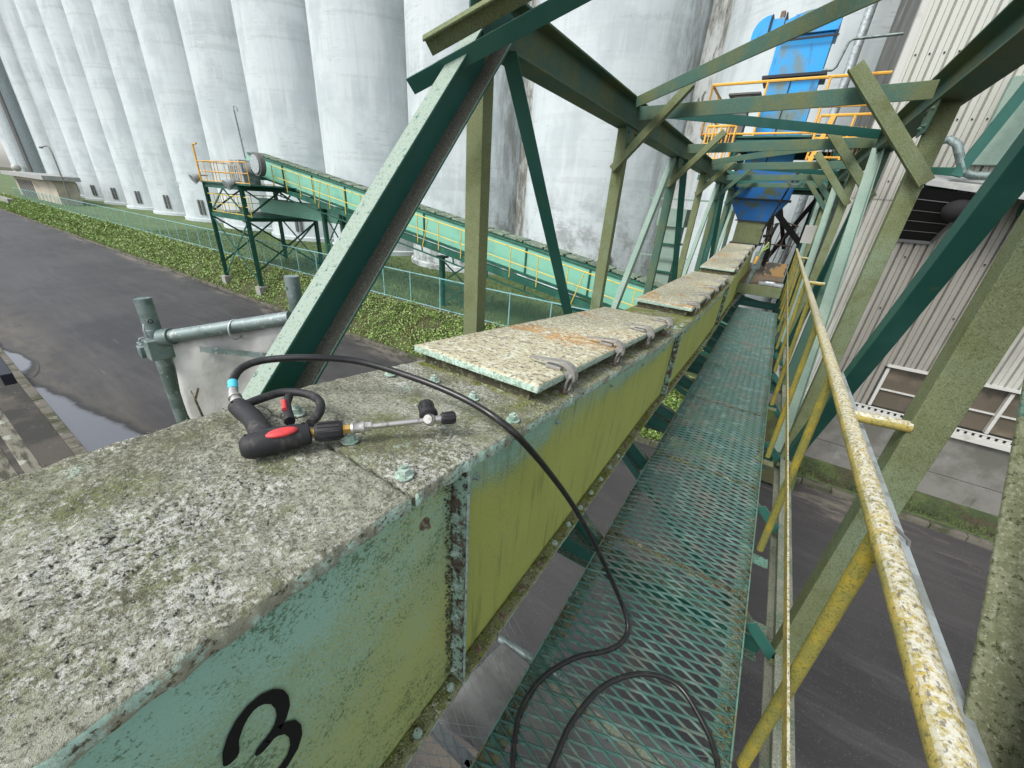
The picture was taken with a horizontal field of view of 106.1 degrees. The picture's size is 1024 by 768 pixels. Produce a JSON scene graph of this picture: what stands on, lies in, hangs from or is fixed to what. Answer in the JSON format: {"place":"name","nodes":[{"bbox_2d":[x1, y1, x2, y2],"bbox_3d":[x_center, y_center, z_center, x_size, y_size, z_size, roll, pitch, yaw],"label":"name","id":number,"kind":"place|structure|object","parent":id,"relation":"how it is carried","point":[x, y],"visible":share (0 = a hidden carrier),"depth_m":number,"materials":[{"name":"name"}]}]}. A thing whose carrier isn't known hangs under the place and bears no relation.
{"place":"outdoors","nodes":[
{"label":"outdoors","id":0,"kind":"place"},
{"bbox_2d":[0,140,10,167],"label":"sky","id":1,"kind":"structure","parent":0,"point":[4,161],"materials":[{"name":"white"}]},
{"bbox_2d":[0,356,16,385],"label":"dark beam","id":2,"kind":"structure","parent":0,"point":[7,377],"depth_m":5.93,"materials":[{"name":"black metal"}]},
{"bbox_2d":[0,408,41,481],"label":"paving strip","id":3,"kind":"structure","parent":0,"point":[25,458],"depth_m":4.38,"materials":[{"name":"grey concrete"}]},
{"bbox_2d":[0,57,45,172],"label":"silo","id":4,"kind":"object","parent":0,"point":[19,138],"visible":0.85,"depth_m":61.17,"materials":[{"name":"concrete"}]},
{"bbox_2d":[0,379,74,474],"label":"pavement","id":5,"kind":"structure","parent":0,"point":[45,443],"depth_m":9.42,"materials":[{"name":"grey concrete"}]},
{"bbox_2d":[133,296,189,423],"bbox_3d":[-1.327,0.622,1.726,0.145,2.019,0.078,19,29,28],"label":"scaffold pole","id":6,"kind":"object","parent":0,"point":[152,349],"visible":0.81,"depth_m":1.35,"materials":[{"name":"metal"}]},
{"bbox_2d":[138,324,166,365],"bbox_3d":[-1.226,-0.140,1.348,0.026,0.162,0.110,19,29,28],"label":"wire knot","id":7,"kind":"object","parent":6,"relation":"attached to","point":[145,332],"visible":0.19,"depth_m":1.30,"materials":[{"name":"metal"}]},
{"bbox_2d":[154,311,290,345],"bbox_3d":[-0.976,-0.189,1.311,0.462,0.149,0.056,3,25,-2],"label":"scaffold tube","id":8,"kind":"object","parent":6,"relation":"attached to","point":[167,336],"visible":0.89,"depth_m":1.29,"materials":[{"name":"metal"}]},
{"bbox_2d":[172,325,283,418],"bbox_3d":[-0.998,0.284,1.529,0.482,1.100,0.072,3,25,-2],"label":"tarpaulin","id":9,"kind":"object","parent":8,"relation":"hanging from","point":[208,374],"visible":0.12,"depth_m":1.38,"materials":[{"name":"white plastic"}]},
{"bbox_2d":[191,388,203,416],"bbox_3d":[-1.130,0.069,1.389,0.052,0.134,0.018,19,29,28],"label":"twig","id":10,"kind":"object","parent":9,"relation":"attached to","point":[196,402],"visible":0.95,"depth_m":1.38,"materials":[{"name":"brown wood"}]},
{"bbox_2d":[199,328,305,362],"bbox_3d":[-0.893,-0.140,1.318,0.364,0.122,0.019,5,25,1],"label":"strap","id":11,"kind":"object","parent":9,"relation":"attached to","point":[231,352],"visible":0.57,"depth_m":1.33,"materials":[{"name":"fabric"}]},
{"bbox_2d":[227,319,241,339],"bbox_3d":[-0.943,-0.186,1.313,0.005,0.073,0.063,7,26,6],"label":"wire loop","id":12,"kind":"object","parent":8,"relation":"attached to","point":[229,323],"visible":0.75,"depth_m":1.29,"materials":[{"name":"metal"}]},
{"bbox_2d":[233,105,246,158],"bbox_3d":[-16.722,-14.954,23.831,0.463,3.828,0.080,19,29,28],"label":"antenna mast","id":13,"kind":"object","parent":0,"point":[245,157],"visible":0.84,"depth_m":23.58,"materials":[{"name":"metal"}]},
{"bbox_2d":[283,275,316,383],"bbox_3d":[-0.838,0.389,1.722,0.048,1.708,0.051,19,29,28],"label":"short scaffold pole","id":14,"kind":"object","parent":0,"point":[293,289],"visible":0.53,"depth_m":1.36,"materials":[{"name":"metal"}]},
{"bbox_2d":[147,229,602,325],"bbox_3d":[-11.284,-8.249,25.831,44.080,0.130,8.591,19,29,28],"label":"chain-link fence","id":15,"kind":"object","parent":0,"point":[387,265],"depth_m":22.80,"materials":[{"name":"green metal"}]},
{"bbox_2d":[0,172,763,393],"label":"lawn","id":16,"kind":"structure","parent":0,"point":[7,183],"depth_m":26.16,"materials":[{"name":"green plant"}]},
{"bbox_2d":[0,127,15,164],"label":"silo","id":17,"kind":"object","parent":16,"relation":"on","point":[7,149],"depth_m":80.06,"materials":[{"name":"paint"}]},
{"bbox_2d":[0,55,46,173],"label":"pipe","id":18,"kind":"object","parent":16,"relation":"on","point":[24,116],"depth_m":68.93,"materials":[{"name":"metal"}]},
{"bbox_2d":[0,15,61,174],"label":"silo","id":19,"kind":"object","parent":16,"relation":"on","point":[20,85],"visible":0.04,"depth_m":63.76,"materials":[{"name":"paint"}]},
{"bbox_2d":[0,0,85,197],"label":"silo","id":20,"kind":"object","parent":16,"relation":"on","point":[11,19],"visible":0.09,"depth_m":58.88,"materials":[{"name":"paint"}]},
{"bbox_2d":[39,145,74,211],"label":"street lamp","id":21,"kind":"object","parent":16,"relation":"on","point":[41,147],"visible":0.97,"depth_m":41.27,"materials":[{"name":"grey metal"}]},
{"bbox_2d":[14,0,104,200],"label":"silo","id":22,"kind":"object","parent":16,"relation":"on","point":[37,37],"visible":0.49,"depth_m":55.08,"materials":[{"name":"paint"}]},
{"bbox_2d":[35,0,127,205],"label":"silo","id":23,"kind":"object","parent":16,"relation":"on","point":[59,33],"visible":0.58,"depth_m":50.96,"materials":[{"name":"paint"}]},
{"bbox_2d":[61,0,153,209],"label":"silo","id":24,"kind":"object","parent":16,"relation":"on","point":[88,40],"visible":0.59,"depth_m":46.85,"materials":[{"name":"paint"}]},
{"bbox_2d":[91,0,185,215],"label":"silo","id":25,"kind":"object","parent":16,"relation":"on","point":[121,40],"visible":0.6,"depth_m":42.71,"materials":[{"name":"paint"}]},
{"bbox_2d":[128,0,224,222],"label":"silo","id":26,"kind":"object","parent":16,"relation":"on","point":[157,27],"visible":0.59,"depth_m":38.34,"materials":[{"name":"paint"}]},
{"bbox_2d":[173,0,272,231],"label":"silo","id":27,"kind":"object","parent":16,"relation":"on","point":[210,40],"visible":0.25,"depth_m":33.77,"materials":[{"name":"paint"}]},
{"bbox_2d":[231,0,333,241],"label":"silo","id":28,"kind":"object","parent":16,"relation":"on","point":[274,45],"visible":0.48,"depth_m":29.64,"materials":[{"name":"paint"}]},
{"bbox_2d":[317,209,344,253],"bbox_3d":[-9.358,-7.376,20.466,1.900,3.421,0.400,19,29,28],"label":"conveyor trestle","id":29,"kind":"object","parent":16,"relation":"on","point":[326,231],"visible":0.34,"depth_m":20.27,"materials":[{"name":"green metal"}]},
{"bbox_2d":[258,198,352,224],"bbox_3d":[-10.841,-9.480,21.223,9.613,0.860,0.800,18,29,27],"label":"conveyor","id":30,"kind":"object","parent":29,"relation":"on","point":[283,207],"visible":0.43,"depth_m":21.46,"materials":[{"name":"metal"}]},
{"bbox_2d":[245,152,777,367],"bbox_3d":[-3.960,-6.668,16.518,27.418,5.617,1.441,19,29,28],"label":"inclined conveyor","id":31,"kind":"object","parent":29,"relation":"on","point":[524,256],"visible":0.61,"depth_m":14.80,"materials":[{"name":"metal"}]},
{"bbox_2d":[305,0,413,255],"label":"silo","id":32,"kind":"object","parent":16,"relation":"on","point":[358,50],"visible":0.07,"depth_m":25.50,"materials":[{"name":"paint"}]},
{"bbox_2d":[435,255,463,305],"bbox_3d":[-2.464,-4.346,16.689,1.900,2.144,0.400,19,29,28],"label":"conveyor trestle","id":33,"kind":"object","parent":16,"relation":"on","point":[442,263],"visible":0.45,"depth_m":16.77,"materials":[{"name":"green metal"}]},
{"bbox_2d":[404,0,529,273],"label":"silo","id":34,"kind":"object","parent":16,"relation":"on","point":[446,192],"visible":0.23,"depth_m":22.75,"materials":[{"name":"paint"}]},
{"bbox_2d":[514,0,713,296],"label":"silo","id":35,"kind":"object","parent":16,"relation":"on","point":[638,47],"visible":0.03,"depth_m":18.33,"materials":[{"name":"paint"}]},
{"bbox_2d":[639,196,708,282],"bbox_3d":[6.032,-5.077,14.810,2.800,3.675,0.975,19,29,28],"label":"ladder","id":36,"kind":"object","parent":16,"relation":"on","point":[664,270],"visible":0.42,"depth_m":14.44,"materials":[{"name":"green metal"}]},
{"bbox_2d":[671,0,900,316],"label":"silo","id":37,"kind":"object","parent":16,"relation":"on","point":[732,25],"visible":0.01,"depth_m":15.01,"materials":[{"name":"paint"}]},
{"bbox_2d":[760,2,877,311],"bbox_3d":[10.597,-10.861,11.497,0.251,20.000,0.251,19,29,28],"label":"downpipe","id":38,"kind":"object","parent":37,"relation":"attached to","point":[867,18],"visible":0.48,"depth_m":12.02,"materials":[{"name":"metal"}]},
{"bbox_2d":[1,198,798,490],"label":"embankment","id":39,"kind":"structure","parent":0,"point":[767,475],"depth_m":17.15,"materials":[{"name":"plant"}]},
{"bbox_2d":[0,193,694,445],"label":"ground cover","id":40,"kind":"object","parent":39,"relation":"on","point":[20,206],"visible":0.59,"depth_m":25.45,"materials":[{"name":"green plant"}]},
{"bbox_2d":[34,202,760,396],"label":"fence plinth","id":41,"kind":"structure","parent":39,"relation":"on","point":[374,292],"depth_m":17.89,"materials":[{"name":"concrete"}]},
{"bbox_2d":[13,187,587,326],"bbox_3d":[-33.126,-14.198,33.271,90.825,1.400,0.048,19,29,28],"label":"fence","id":42,"kind":"object","parent":41,"relation":"on","point":[383,270],"visible":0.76,"depth_m":21.75,"materials":[{"name":"teal metal"}]},
{"bbox_2d":[0,167,829,493],"bbox_3d":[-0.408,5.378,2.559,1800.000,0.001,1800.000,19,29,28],"label":"ground","id":43,"kind":"structure","parent":0,"point":[12,169],"depth_m":378.26,"materials":[{"name":"soil"}]},
{"bbox_2d":[0,170,83,204],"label":"gatehouse","id":44,"kind":"object","parent":43,"relation":"on","point":[48,184],"visible":0.63,"depth_m":51.40,"materials":[{"name":"grey concrete"}]},
{"bbox_2d":[16,179,37,198],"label":"window","id":45,"kind":"structure","parent":44,"relation":"in","point":[22,186],"depth_m":57.69,"materials":[{"name":"grey"}]},
{"bbox_2d":[0,347,87,455],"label":"kerb","id":46,"kind":"structure","parent":43,"relation":"on","point":[68,437],"depth_m":10.18,"materials":[{"name":"concrete"}]},
{"bbox_2d":[191,142,322,294],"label":"conveyor tower","id":47,"kind":"structure","parent":43,"relation":"on","point":[246,216],"depth_m":21.13,"materials":[{"name":"metal"}]},
{"bbox_2d":[189,173,207,183],"bbox_3d":[-17.014,-11.153,20.902,0.497,0.521,0.788,23,31,34],"label":"floodlight","id":48,"kind":"object","parent":47,"relation":"attached to","point":[194,177],"visible":0.96,"depth_m":20.72,"materials":[{"name":"metal"}]},
{"bbox_2d":[222,179,240,189],"bbox_3d":[-13.832,-9.861,19.044,0.497,0.521,0.788,23,31,34],"label":"floodlight","id":49,"kind":"object","parent":47,"relation":"attached to","point":[228,184],"visible":0.97,"depth_m":18.86,"materials":[{"name":"metal"}]},
{"bbox_2d":[227,152,266,184],"bbox_3d":[-13.716,-11.330,20.301,3.420,1.470,0.880,19,29,28],"label":"drive motor","id":50,"kind":"object","parent":47,"relation":"on","point":[256,166],"visible":0.77,"depth_m":20.10,"materials":[{"name":"grey paint"}]},
{"bbox_2d":[0,208,993,549],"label":"kerb","id":51,"kind":"structure","parent":43,"relation":"on","point":[948,530],"depth_m":10.20,"materials":[{"name":"concrete"}]},
{"bbox_2d":[697,139,845,319],"bbox_3d":[6.468,-2.386,10.770,3.800,7.750,5.740,19,29,28],"label":"support frame","id":52,"kind":"object","parent":43,"relation":"on","point":[753,287],"visible":0.29,"depth_m":10.57,"materials":[{"name":"teal paint"}]},
{"bbox_2d":[242,0,1023,767],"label":"truss bridge","id":53,"kind":"structure","parent":52,"relation":"attached to","point":[518,38],"depth_m":1.83,"materials":[{"name":"paint"}]},
{"bbox_2d":[0,246,756,767],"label":"chain conveyor","id":54,"kind":"object","parent":53,"relation":"on","point":[198,592],"visible":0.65,"depth_m":0.74,"materials":[{"name":"teal paint"}]},
{"bbox_2d":[228,388,455,458],"bbox_3d":[-0.412,0.064,0.947,0.499,0.059,0.250,-7,28,-23],"label":"spray gun","id":55,"kind":"object","parent":54,"relation":"on","point":[263,437],"visible":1,"depth_m":0.87,"materials":[{"name":"black plastic"}]},
{"bbox_2d":[414,307,673,394],"bbox_3d":[0.439,-0.288,2.183,0.590,0.306,2.091,19,29,28],"label":"hatch lid","id":56,"kind":"object","parent":54,"relation":"on","point":[537,356],"visible":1,"depth_m":1.65,"materials":[{"name":"beige metal"}]},
{"bbox_2d":[635,271,730,315],"bbox_3d":[2.353,-1.252,4.963,0.590,0.172,3.201,19,29,28],"label":"hatch lid","id":57,"kind":"object","parent":54,"relation":"on","point":[692,291],"visible":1,"depth_m":4.37,"materials":[{"name":"beige metal"}]},
{"bbox_2d":[700,243,754,273],"bbox_3d":[4.610,-2.692,8.058,0.590,0.338,3.781,19,29,28],"label":"hatch lid","id":58,"kind":"object","parent":54,"relation":"on","point":[729,257],"visible":1,"depth_m":7.59,"materials":[{"name":"beige metal"}]},
{"bbox_2d":[732,251,764,305],"bbox_3d":[5.058,-2.223,8.369,0.400,1.258,0.142,15,27,21],"label":"valve bracket","id":59,"kind":"object","parent":54,"relation":"attached to","point":[755,267],"visible":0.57,"depth_m":8.18,"materials":[{"name":"metal"}]},
{"bbox_2d":[758,242,768,256],"bbox_3d":[5.168,-2.752,7.881,0.153,0.317,0.035,19,29,28],"label":"green rope","id":60,"kind":"object","parent":54,"relation":"attached to","point":[764,248],"visible":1,"depth_m":7.86,"materials":[{"name":"green fabric"}]},
{"bbox_2d":[729,170,798,245],"bbox_3d":[6.011,-4.320,9.466,1.340,1.650,1.055,19,29,28],"label":"hopper","id":61,"kind":"object","parent":54,"relation":"on","point":[756,209],"visible":0.87,"depth_m":9.25,"materials":[{"name":"metal"}]},
{"bbox_2d":[469,307,777,767],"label":"walkway","id":62,"kind":"structure","parent":53,"relation":"on","point":[746,338],"depth_m":1.93,"materials":[{"name":"green paint"}]},
{"bbox_2d":[227,354,720,767],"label":"pressure hose","id":63,"kind":"object","parent":62,"relation":"on","point":[232,381],"visible":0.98,"depth_m":1.29,"materials":[{"name":"black rubber"}]},
{"bbox_2d":[800,225,816,243],"bbox_3d":[5.965,-3.009,7.742,0.190,0.340,0.030,19,29,28],"label":"white board","id":64,"kind":"object","parent":53,"relation":"attached to","point":[808,234],"visible":1,"depth_m":7.73,"materials":[{"name":"white"}]},
{"bbox_2d":[736,248,979,767],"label":"handrail","id":65,"kind":"object","parent":53,"relation":"attached to","point":[945,738],"visible":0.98,"depth_m":0.95,"materials":[{"name":"metal"}]},
{"bbox_2d":[841,372,991,767],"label":"cable cover","id":66,"kind":"object","parent":53,"relation":"on","point":[977,743],"visible":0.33,"depth_m":0.68,"materials":[{"name":"metal"}]},
{"bbox_2d":[895,526,910,547],"bbox_3d":[0.856,0.365,0.861,0.066,0.087,0.037,19,29,28],"label":"wire tie","id":67,"kind":"object","parent":66,"relation":"attached to","point":[905,537],"visible":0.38,"depth_m":0.85,"materials":[{"name":"grey"}]},
{"bbox_2d":[758,281,783,287],"bbox_3d":[5.575,-2.162,8.280,0.460,0.079,0.280,19,29,28],"label":"metal tray","id":68,"kind":"object","parent":52,"relation":"on","point":[772,284],"visible":1,"depth_m":8.21,"materials":[{"name":"metal"}]},
{"bbox_2d":[762,262,787,277],"bbox_3d":[5.873,-2.548,8.590,0.420,0.300,0.020,19,6,28],"label":"striped plate","id":69,"kind":"object","parent":52,"relation":"on","point":[774,269],"visible":1,"depth_m":8.58,"materials":[{"name":"orange metal"}]},
{"bbox_2d":[700,70,892,169],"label":"service platform","id":70,"kind":"structure","parent":52,"relation":"on","point":[734,132],"depth_m":9.75,"materials":[{"name":"yellow metal"}]},
{"bbox_2d":[744,8,842,162],"bbox_3d":[7.209,-7.676,10.563,1.960,3.960,1.030,19,29,28],"label":"bucket elevator","id":71,"kind":"object","parent":70,"relation":"on","point":[806,55],"visible":0.52,"depth_m":9.86,"materials":[{"name":"blue paint"}]},
{"bbox_2d":[769,0,1023,515],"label":"warehouse","id":72,"kind":"structure","parent":43,"relation":"on","point":[968,467],"depth_m":8.31,"materials":[{"name":"metal"}]},
{"bbox_2d":[822,32,903,71],"bbox_3d":[8.434,-7.578,9.165,1.705,1.150,0.060,19,29,28],"label":"grey pipe","id":73,"kind":"object","parent":72,"relation":"attached to","point":[868,37],"visible":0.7,"depth_m":9.04,"materials":[{"name":"metal"}]},
{"bbox_2d":[867,366,1008,430],"bbox_3d":[9.571,0.332,8.725,2.030,0.970,0.140,19,29,28],"label":"window","id":74,"kind":"structure","parent":72,"relation":"in","point":[895,389],"depth_m":8.89,"materials":[{"name":"grey glass"}]},
{"bbox_2d":[897,175,1023,243],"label":"loading hood","id":75,"kind":"object","parent":72,"relation":"attached to","point":[934,215],"visible":0.57,"depth_m":7.26,"materials":[{"name":"black metal"}]},
{"bbox_2d":[943,135,990,179],"bbox_3d":[8.919,-3.837,6.654,2.665,0.757,0.670,19,29,28],"label":"insulated pipe","id":76,"kind":"object","parent":72,"relation":"attached to","point":[955,143],"visible":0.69,"depth_m":6.83,"materials":[{"name":"metal"}]},
{"bbox_2d":[950,82,1023,177],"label":"pipe strut","id":77,"kind":"object","parent":72,"relation":"attached to","point":[1000,119],"visible":1,"depth_m":6.56,"materials":[{"name":"teal paint"}]},
{"bbox_2d":[982,392,1020,438],"bbox_3d":[11.236,0.909,7.779,2.030,0.970,0.140,19,29,28],"label":"window","id":78,"kind":"structure","parent":72,"relation":"in","point":[1003,422],"depth_m":8.22,"materials":[{"name":"glass"}]},
{"bbox_2d":[0,210,988,767],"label":"road","id":79,"kind":"structure","parent":0,"point":[70,322],"depth_m":7.57,"materials":[{"name":"grey asphalt"}]},
{"bbox_2d":[0,346,38,377],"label":"puddle","id":80,"kind":"object","parent":79,"relation":"on","point":[27,364],"visible":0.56,"depth_m":12.83,"materials":[{"name":"grey liquid"}]},
{"bbox_2d":[27,377,154,451],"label":"puddle","id":81,"kind":"object","parent":79,"relation":"on","point":[91,426],"visible":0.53,"depth_m":10.12,"materials":[{"name":"grey liquid"}]},
{"bbox_2d":[497,634,705,767],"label":"ledger tube","id":82,"kind":"object","parent":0,"point":[557,675],"visible":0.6,"depth_m":2.65,"materials":[{"name":"metal"}]},
{"bbox_2d":[409,615,706,767],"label":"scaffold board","id":83,"kind":"object","parent":82,"relation":"on","point":[452,746],"visible":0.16,"depth_m":1.93,"materials":[{"name":"grey"}]},
{"bbox_2d":[439,643,695,767],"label":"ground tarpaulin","id":84,"kind":"object","parent":82,"relation":"on","point":[495,712],"visible":0.42,"depth_m":2.30,"materials":[{"name":"grey plastic"}]},
{"bbox_2d":[719,466,991,568],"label":"road margin","id":85,"kind":"object","parent":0,"point":[952,546],"visible":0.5,"depth_m":8.44,"materials":[{"name":"concrete"}]},
{"bbox_2d":[797,455,997,541],"bbox_3d":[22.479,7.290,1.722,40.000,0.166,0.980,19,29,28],"label":"verge","id":86,"kind":"structure","parent":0,"point":[845,473],"depth_m":8.99,"materials":[{"name":"green plant"}]}
]}

